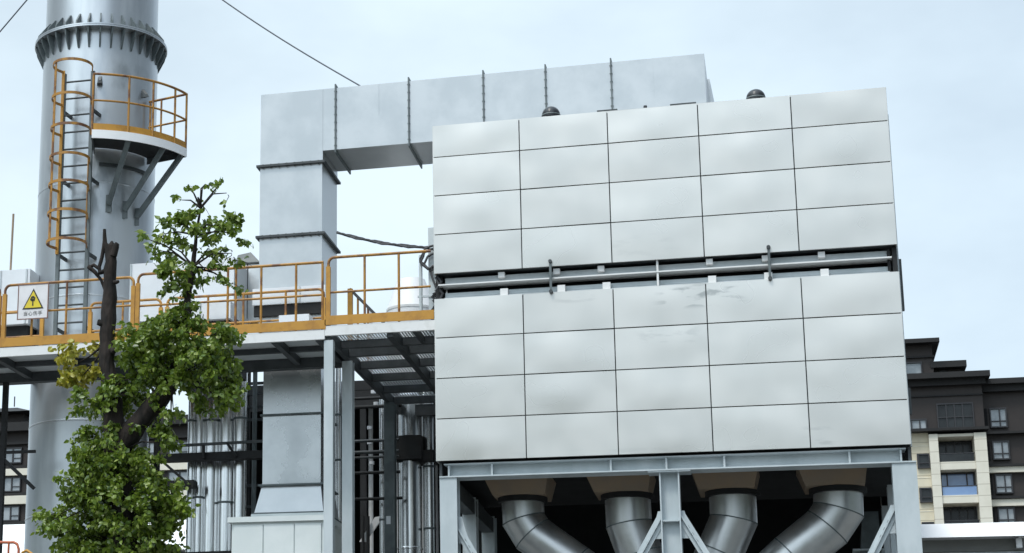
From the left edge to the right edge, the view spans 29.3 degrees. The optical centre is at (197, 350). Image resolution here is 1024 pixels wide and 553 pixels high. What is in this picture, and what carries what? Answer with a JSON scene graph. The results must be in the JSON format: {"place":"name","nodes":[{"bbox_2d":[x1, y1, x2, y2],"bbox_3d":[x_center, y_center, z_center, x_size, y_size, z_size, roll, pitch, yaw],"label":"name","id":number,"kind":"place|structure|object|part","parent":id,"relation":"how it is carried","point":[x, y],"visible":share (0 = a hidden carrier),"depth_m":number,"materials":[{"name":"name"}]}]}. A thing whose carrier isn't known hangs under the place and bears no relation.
{"place":"outdoors","nodes":[
{"label":"outdoors","id":0,"kind":"place"},
{"bbox_2d":[0,396,187,524],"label":"apartment building","id":1,"kind":"structure","parent":0,"point":[15,483],"depth_m":195.30,"materials":[{"name":"stone"}]},
{"bbox_2d":[4,506,19,521],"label":"window","id":2,"kind":"structure","parent":1,"relation":"in","point":[11,513],"depth_m":194.89,"materials":[{"name":"grey glass"}]},
{"bbox_2d":[5,477,21,491],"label":"window","id":3,"kind":"structure","parent":1,"relation":"in","point":[12,484],"depth_m":195.60,"materials":[{"name":"grey glass"}]},
{"bbox_2d":[6,447,22,463],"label":"window","id":4,"kind":"structure","parent":1,"relation":"in","point":[12,458],"depth_m":196.27,"materials":[{"name":"grey glass"}]},
{"bbox_2d":[148,443,153,453],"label":"window","id":5,"kind":"structure","parent":1,"relation":"in","point":[150,445],"depth_m":192.10,"materials":[{"name":"grey glass"}]},
{"bbox_2d":[168,471,186,479],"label":"window","id":6,"kind":"structure","parent":1,"relation":"in","point":[183,473],"depth_m":190.61,"materials":[{"name":"grey glass"}]},
{"bbox_2d":[168,441,187,453],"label":"window","id":7,"kind":"structure","parent":1,"relation":"in","point":[184,449],"depth_m":191.12,"materials":[{"name":"grey glass"}]},
{"bbox_2d":[2,520,185,552],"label":"white shed","id":8,"kind":"structure","parent":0,"point":[15,533],"depth_m":65.16,"materials":[{"name":"paint"}]},
{"bbox_2d":[0,0,1023,414],"label":"sky","id":9,"kind":"structure","parent":0,"point":[951,72],"materials":[{"name":"white"}]},
{"bbox_3d":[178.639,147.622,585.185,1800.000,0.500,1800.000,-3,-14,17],"label":"ground","id":10,"kind":"structure","parent":0,"visible":0},
{"bbox_2d":[0,541,19,552],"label":"barrier rail","id":11,"kind":"object","parent":10,"relation":"on","point":[9,543],"visible":1,"depth_m":30.72,"materials":[{"name":"metal"}]},
{"bbox_2d":[0,382,35,552],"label":"braced leg","id":12,"kind":"object","parent":10,"relation":"on","point":[4,461],"visible":1,"depth_m":34.25,"materials":[{"name":"black paint"}]},
{"bbox_2d":[24,0,166,552],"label":"chimney","id":13,"kind":"object","parent":10,"relation":"on","point":[123,37],"visible":0.54,"depth_m":36.03,"materials":[{"name":"silver metal"}]},
{"bbox_2d":[0,0,26,31],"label":"guy wire","id":14,"kind":"object","parent":13,"relation":"attached to","point":[13,15],"visible":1,"depth_m":38.35,"materials":[{"name":"grey metal"}]},
{"bbox_2d":[0,269,38,385],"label":"plant casing","id":15,"kind":"object","parent":13,"relation":"attached to","point":[15,326],"visible":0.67,"depth_m":35.52,"materials":[{"name":"grey metal"}]},
{"bbox_2d":[9,214,13,269],"bbox_3d":[-3.497,-2.011,36.053,0.100,1.180,0.100,-3,-14,17],"label":"lightning rod","id":16,"kind":"object","parent":15,"relation":"on","point":[12,233],"visible":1,"depth_m":36.04,"materials":[{"name":"metal"}]},
{"bbox_2d":[46,57,100,344],"bbox_3d":[-2.329,-2.527,35.178,0.756,5.750,1.033,-3,-14,17],"label":"caged ladder","id":17,"kind":"object","parent":13,"relation":"attached to","point":[61,152],"visible":0.93,"depth_m":35.25,"materials":[{"name":"orange metal"}]},
{"bbox_2d":[91,73,187,225],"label":"chimney platform","id":18,"kind":"structure","parent":13,"relation":"attached to","point":[152,146],"depth_m":35.64,"materials":[{"name":"yellow paint"},{"name":"grey steel"},{"name":"white paint"}]},
{"bbox_2d":[129,257,248,384],"bbox_3d":[-0.137,-0.518,35.099,1.980,2.050,1.120,-3,-14,17],"label":"plant casing","id":19,"kind":"object","parent":13,"relation":"attached to","point":[151,285],"visible":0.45,"depth_m":34.81,"materials":[{"name":"light grey painted steel"}]},
{"bbox_2d":[237,252,258,323],"bbox_3d":[0.931,-0.964,35.532,0.700,1.700,0.580,-3,-14,17],"label":"metal vessel","id":20,"kind":"object","parent":19,"relation":"attached to","point":[252,276],"visible":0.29,"depth_m":35.32,"materials":[{"name":"grey metal"}]},
{"bbox_2d":[222,0,360,85],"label":"guy wire","id":21,"kind":"object","parent":13,"relation":"attached to","point":[291,45],"visible":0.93,"depth_m":36.11,"materials":[{"name":"grey metal"}]},
{"bbox_2d":[30,177,253,552],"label":"tree","id":22,"kind":"object","parent":10,"relation":"on","point":[110,467],"visible":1,"depth_m":22.92,"materials":[{"name":"green plant"}]},
{"bbox_2d":[0,330,344,384],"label":"walkway","id":23,"kind":"structure","parent":10,"relation":"on","point":[280,351],"depth_m":33.07,"materials":[{"name":"white paint"}]},
{"bbox_2d":[0,289,1,336],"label":"guardrail","id":24,"kind":"object","parent":23,"relation":"on","point":[0,310],"visible":1,"depth_m":33.26,"materials":[{"name":"metal"}]},
{"bbox_2d":[0,310,44,345],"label":"guardrail","id":25,"kind":"object","parent":23,"relation":"on","point":[41,328],"visible":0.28,"depth_m":34.77,"materials":[{"name":"metal"}]},
{"bbox_2d":[0,276,135,347],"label":"guardrail","id":26,"kind":"object","parent":23,"relation":"on","point":[39,340],"visible":0.73,"depth_m":32.87,"materials":[{"name":"metal"}]},
{"bbox_2d":[17,283,48,319],"bbox_3d":[-2.836,-0.850,33.035,0.570,0.630,0.030,-3,-14,17],"label":"warning sign","id":27,"kind":"object","parent":26,"relation":"attached to","point":[33,301],"visible":1,"depth_m":33.03,"materials":[{"name":"white"}]},
{"bbox_2d":[87,298,162,342],"bbox_3d":[-1.298,-0.319,34.262,1.440,1.225,0.080,-3,-14,17],"label":"guardrail","id":28,"kind":"object","parent":23,"relation":"on","point":[90,320],"visible":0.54,"depth_m":34.42,"materials":[{"name":"metal"}]},
{"bbox_2d":[164,302,233,336],"bbox_3d":[0.020,-0.270,34.202,1.250,1.150,0.260,-3,-14,17],"label":"plant casing","id":29,"kind":"object","parent":23,"relation":"on","point":[217,311],"visible":0.19,"depth_m":34.11,"materials":[{"name":"grey metal"}]},
{"bbox_2d":[134,261,325,335],"bbox_3d":[0.533,-0.822,32.045,3.340,1.209,0.080,-3,-14,17],"label":"guardrail","id":30,"kind":"object","parent":23,"relation":"on","point":[295,325],"visible":0.69,"depth_m":31.81,"materials":[{"name":"metal"}]},
{"bbox_2d":[165,288,325,329],"bbox_3d":[0.825,-0.434,33.623,2.960,1.225,0.080,-3,-14,17],"label":"guardrail","id":31,"kind":"object","parent":23,"relation":"on","point":[254,293],"visible":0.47,"depth_m":33.64,"materials":[{"name":"metal"}]},
{"bbox_2d":[279,314,312,331],"bbox_3d":[1.696,-0.287,32.860,0.530,0.610,0.300,-3,-14,17],"label":"junction box","id":32,"kind":"object","parent":23,"relation":"on","point":[291,318],"visible":0.21,"depth_m":32.79,"materials":[{"name":"white paint"}]},
{"bbox_2d":[186,384,195,551],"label":"upright pipe","id":33,"kind":"object","parent":10,"relation":"on","point":[191,469],"visible":0.68,"depth_m":35.38,"materials":[{"name":"silver metal"}]},
{"bbox_2d":[193,384,204,551],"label":"upright pipe","id":34,"kind":"object","parent":10,"relation":"on","point":[198,498],"visible":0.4,"depth_m":35.24,"materials":[{"name":"silver metal"}]},
{"bbox_2d":[150,417,262,552],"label":"pipe rack","id":35,"kind":"object","parent":10,"relation":"on","point":[230,455],"visible":0.45,"depth_m":34.91,"materials":[{"name":"black metal"}]},
{"bbox_2d":[202,387,218,551],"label":"upright pipe","id":36,"kind":"object","parent":10,"relation":"on","point":[210,496],"visible":0.66,"depth_m":35.23,"materials":[{"name":"silver metal"}]},
{"bbox_2d":[217,408,233,550],"bbox_3d":[0.485,5.068,34.654,0.318,9.750,0.318,-3,-14,17],"label":"upright pipe","id":37,"kind":"object","parent":10,"relation":"on","point":[225,490],"visible":0.45,"depth_m":35.14,"materials":[{"name":"silver metal"}]},
{"bbox_2d":[233,373,247,516],"bbox_3d":[0.734,5.029,34.478,0.262,9.750,0.262,-3,-14,17],"label":"upright pipe","id":38,"kind":"object","parent":10,"relation":"on","point":[239,469],"visible":0.67,"depth_m":35.10,"materials":[{"name":"silver metal"}]},
{"bbox_2d":[246,372,262,516],"bbox_3d":[1.347,5.060,34.873,1.150,9.900,0.295,-3,-14,17],"label":"pipe","id":39,"kind":"object","parent":10,"relation":"on","point":[254,419],"visible":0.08,"depth_m":35.77,"materials":[{"name":"metal"}]},
{"bbox_2d":[227,515,341,552],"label":"equipment cabinet","id":40,"kind":"object","parent":10,"relation":"on","point":[284,534],"visible":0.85,"depth_m":32.18,"materials":[{"name":"metal"}]},
{"bbox_3d":[0.837,4.602,31.971,0.510,3.400,0.026,-3,-14,17],"label":"door","id":41,"kind":"part","parent":40,"relation":"part of","materials":[{"name":"paint"}]},
{"bbox_3d":[1.348,4.574,31.818,0.520,3.400,0.026,-3,-14,17],"label":"door","id":42,"kind":"part","parent":40,"relation":"part of","materials":[{"name":"paint"}]},
{"bbox_3d":[1.831,4.548,31.672,0.450,3.400,0.026,-3,-14,17],"label":"door","id":43,"kind":"part","parent":40,"relation":"part of","materials":[{"name":"paint"}]},
{"bbox_2d":[251,54,713,524],"bbox_3d":[5.481,-0.600,34.739,8.020,7.885,4.450,-3,-14,17],"label":"overhead duct","id":44,"kind":"object","parent":40,"relation":"on","point":[313,142],"visible":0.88,"depth_m":33.76,"materials":[{"name":"metal"}]},
{"bbox_2d":[252,285,325,317],"bbox_3d":[1.618,-0.871,33.661,1.320,0.500,0.110,-3,-14,17],"label":"riser collar","id":45,"kind":"object","parent":44,"relation":"attached to","point":[276,307],"visible":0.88,"depth_m":33.64,"materials":[{"name":"grey metal"}]},
{"bbox_2d":[335,368,341,520],"bbox_3d":[2.543,4.934,34.472,0.126,10.000,0.126,-3,-14,17],"label":"upright pipe","id":46,"kind":"object","parent":10,"relation":"on","point":[338,459],"visible":0.74,"depth_m":35.23,"materials":[{"name":"silver metal"}]},
{"bbox_2d":[359,516,378,552],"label":"sloping board","id":47,"kind":"object","parent":10,"relation":"on","point":[370,528],"visible":0.9,"depth_m":37.49,"materials":[{"name":"white paint"}]},
{"bbox_2d":[323,320,435,552],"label":"platform","id":48,"kind":"structure","parent":10,"relation":"on","point":[409,348],"depth_m":32.41,"materials":[{"name":"metal"}]},
{"bbox_2d":[347,288,384,360],"bbox_3d":[3.089,-0.460,34.028,0.828,1.399,0.080,-3,-14,17],"label":"stair rail","id":49,"kind":"object","parent":48,"relation":"on","point":[350,303],"visible":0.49,"depth_m":34.18,"materials":[{"name":"metal"}]},
{"bbox_2d":[325,249,433,325],"bbox_3d":[2.982,-1.018,31.324,1.810,1.218,0.080,-3,-14,17],"label":"guardrail","id":50,"kind":"object","parent":48,"relation":"on","point":[365,318],"visible":0.98,"depth_m":31.30,"materials":[{"name":"metal"}]},
{"bbox_2d":[418,228,435,331],"bbox_3d":[3.873,-1.193,31.747,0.427,1.775,0.216,-3,-14,17],"label":"cable mast","id":51,"kind":"object","parent":48,"relation":"on","point":[431,276],"visible":0.45,"depth_m":31.76,"materials":[{"name":"grey metal"}]},
{"bbox_2d":[336,231,427,248],"bbox_3d":[3.172,-1.900,32.885,0.062,0.871,2.351,11,-17,-35],"label":"cable bundle","id":52,"kind":"object","parent":51,"relation":"attached to","point":[379,241],"visible":1,"depth_m":32.87,"materials":[{"name":"black rubber"}]},
{"bbox_2d":[379,399,384,552],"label":"upright pipe","id":53,"kind":"object","parent":10,"relation":"on","point":[381,476],"visible":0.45,"depth_m":36.97,"materials":[{"name":"silver metal"}]},
{"bbox_2d":[368,277,438,552],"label":"white silo","id":54,"kind":"object","parent":10,"relation":"on","point":[409,299],"visible":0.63,"depth_m":40.03,"materials":[{"name":"paint"}]},
{"bbox_2d":[396,392,437,552],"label":"pipes","id":55,"kind":"object","parent":10,"relation":"on","point":[414,455],"visible":0.79,"depth_m":36.65,"materials":[{"name":"silver metal"}]},
{"bbox_2d":[355,390,481,552],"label":"pipe rack","id":56,"kind":"object","parent":10,"relation":"on","point":[374,405],"visible":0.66,"depth_m":36.52,"materials":[{"name":"metal"}]},
{"bbox_2d":[422,417,423,552],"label":"upright pipe","id":57,"kind":"object","parent":10,"relation":"on","point":[423,500],"depth_m":37.04,"materials":[{"name":"silver metal"}]},
{"bbox_2d":[422,392,435,552],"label":"upright pipe","id":58,"kind":"object","parent":10,"relation":"on","point":[429,499],"visible":0.88,"depth_m":36.60,"materials":[{"name":"silver metal"}]},
{"bbox_2d":[485,478,593,552],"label":"discharge duct","id":59,"kind":"object","parent":10,"relation":"on","point":[528,526],"visible":1,"depth_m":30.71,"materials":[{"name":"silver metal"}]},
{"bbox_2d":[249,380,911,552],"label":"plant hall","id":60,"kind":"structure","parent":10,"relation":"on","point":[585,525],"depth_m":44.19,"materials":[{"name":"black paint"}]},
{"bbox_2d":[587,475,661,552],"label":"discharge duct","id":61,"kind":"object","parent":10,"relation":"on","point":[627,500],"visible":0.91,"depth_m":30.24,"materials":[{"name":"silver metal"}]},
{"bbox_2d":[439,446,922,552],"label":"support frame","id":62,"kind":"object","parent":10,"relation":"on","point":[891,475],"visible":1,"depth_m":29.40,"materials":[{"name":"grey metal"}]},
{"bbox_2d":[432,87,911,464],"bbox_3d":[7.860,-0.863,31.859,7.085,6.057,4.670,-3,-14,17],"label":"equipment housing","id":63,"kind":"object","parent":62,"relation":"on","point":[707,278],"visible":1,"depth_m":29.64,"materials":[{"name":"metal"}]},
{"bbox_2d":[541,106,559,116],"bbox_3d":[5.873,-3.815,31.727,0.316,0.487,0.316,-3,-14,17],"label":"roof vent","id":64,"kind":"object","parent":63,"relation":"on","point":[550,111],"visible":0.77,"depth_m":31.64,"materials":[{"name":"metal"}]},
{"bbox_2d":[746,89,764,98],"bbox_3d":[8.998,-3.979,30.785,0.316,0.474,0.316,-3,-14,17],"label":"roof vent","id":65,"kind":"object","parent":63,"relation":"on","point":[755,93],"visible":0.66,"depth_m":30.69,"materials":[{"name":"metal"}]},
{"bbox_2d":[852,511,884,552],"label":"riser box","id":66,"kind":"object","parent":62,"relation":"attached to","point":[870,527],"visible":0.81,"depth_m":30.67,"materials":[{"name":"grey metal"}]},
{"bbox_2d":[692,471,759,552],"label":"discharge duct","id":67,"kind":"object","parent":10,"relation":"on","point":[731,525],"visible":0.88,"depth_m":29.78,"materials":[{"name":"silver metal"}]},
{"bbox_2d":[759,468,866,552],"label":"discharge duct","id":68,"kind":"object","parent":10,"relation":"on","point":[830,519],"visible":1,"depth_m":29.34,"materials":[{"name":"silver metal"}]},
{"bbox_2d":[904,337,1023,523],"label":"apartment building","id":69,"kind":"structure","parent":10,"relation":"on","point":[967,438],"depth_m":169.38,"materials":[{"name":"paint"}]},
{"bbox_2d":[906,361,922,373],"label":"window","id":70,"kind":"structure","parent":69,"relation":"in","point":[912,367],"depth_m":172.96,"materials":[{"name":"grey"}]},
{"bbox_2d":[910,418,926,428],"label":"window","id":71,"kind":"structure","parent":69,"relation":"in","point":[915,423],"depth_m":170.32,"materials":[{"name":"grey"}]},
{"bbox_2d":[917,453,929,468],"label":"window","id":72,"kind":"structure","parent":69,"relation":"in","point":[923,461],"depth_m":169.49,"materials":[{"name":"grey glass"}]},
{"bbox_2d":[919,487,932,502],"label":"window","id":73,"kind":"structure","parent":69,"relation":"in","point":[925,494],"depth_m":168.78,"materials":[{"name":"grey glass"}]},
{"bbox_2d":[938,441,971,460],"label":"window","id":74,"kind":"structure","parent":69,"relation":"in","point":[944,447],"depth_m":170.86,"materials":[{"name":"grey glass"}]},
{"bbox_2d":[936,402,974,427],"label":"window","id":75,"kind":"structure","parent":69,"relation":"in","point":[948,414],"depth_m":169.57,"materials":[{"name":"grey"}]},
{"bbox_2d":[940,472,974,494],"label":"window","id":76,"kind":"structure","parent":69,"relation":"in","point":[947,479],"depth_m":169.61,"materials":[{"name":"blue glass"}]},
{"bbox_2d":[943,506,976,523],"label":"window","id":77,"kind":"structure","parent":69,"relation":"in","point":[950,513],"depth_m":169.44,"materials":[{"name":"grey glass"}]},
{"bbox_2d":[989,407,1007,427],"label":"window","id":78,"kind":"structure","parent":69,"relation":"in","point":[998,416],"depth_m":169.86,"materials":[{"name":"grey"}]},
{"bbox_2d":[992,440,1009,459],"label":"window","id":79,"kind":"structure","parent":69,"relation":"in","point":[1000,449],"depth_m":169.16,"materials":[{"name":"grey glass"}]},
{"bbox_2d":[994,474,1012,493],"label":"window","id":80,"kind":"structure","parent":69,"relation":"in","point":[1003,482],"depth_m":168.45,"materials":[{"name":"grey glass"}]},
{"bbox_2d":[997,507,1015,521],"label":"window","id":81,"kind":"structure","parent":69,"relation":"in","point":[1005,514],"depth_m":167.80,"materials":[{"name":"grey glass"}]},
{"bbox_2d":[921,522,1023,552],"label":"white canopy","id":82,"kind":"object","parent":10,"relation":"on","point":[1001,537],"visible":0.85,"depth_m":38.96,"materials":[{"name":"metal"}]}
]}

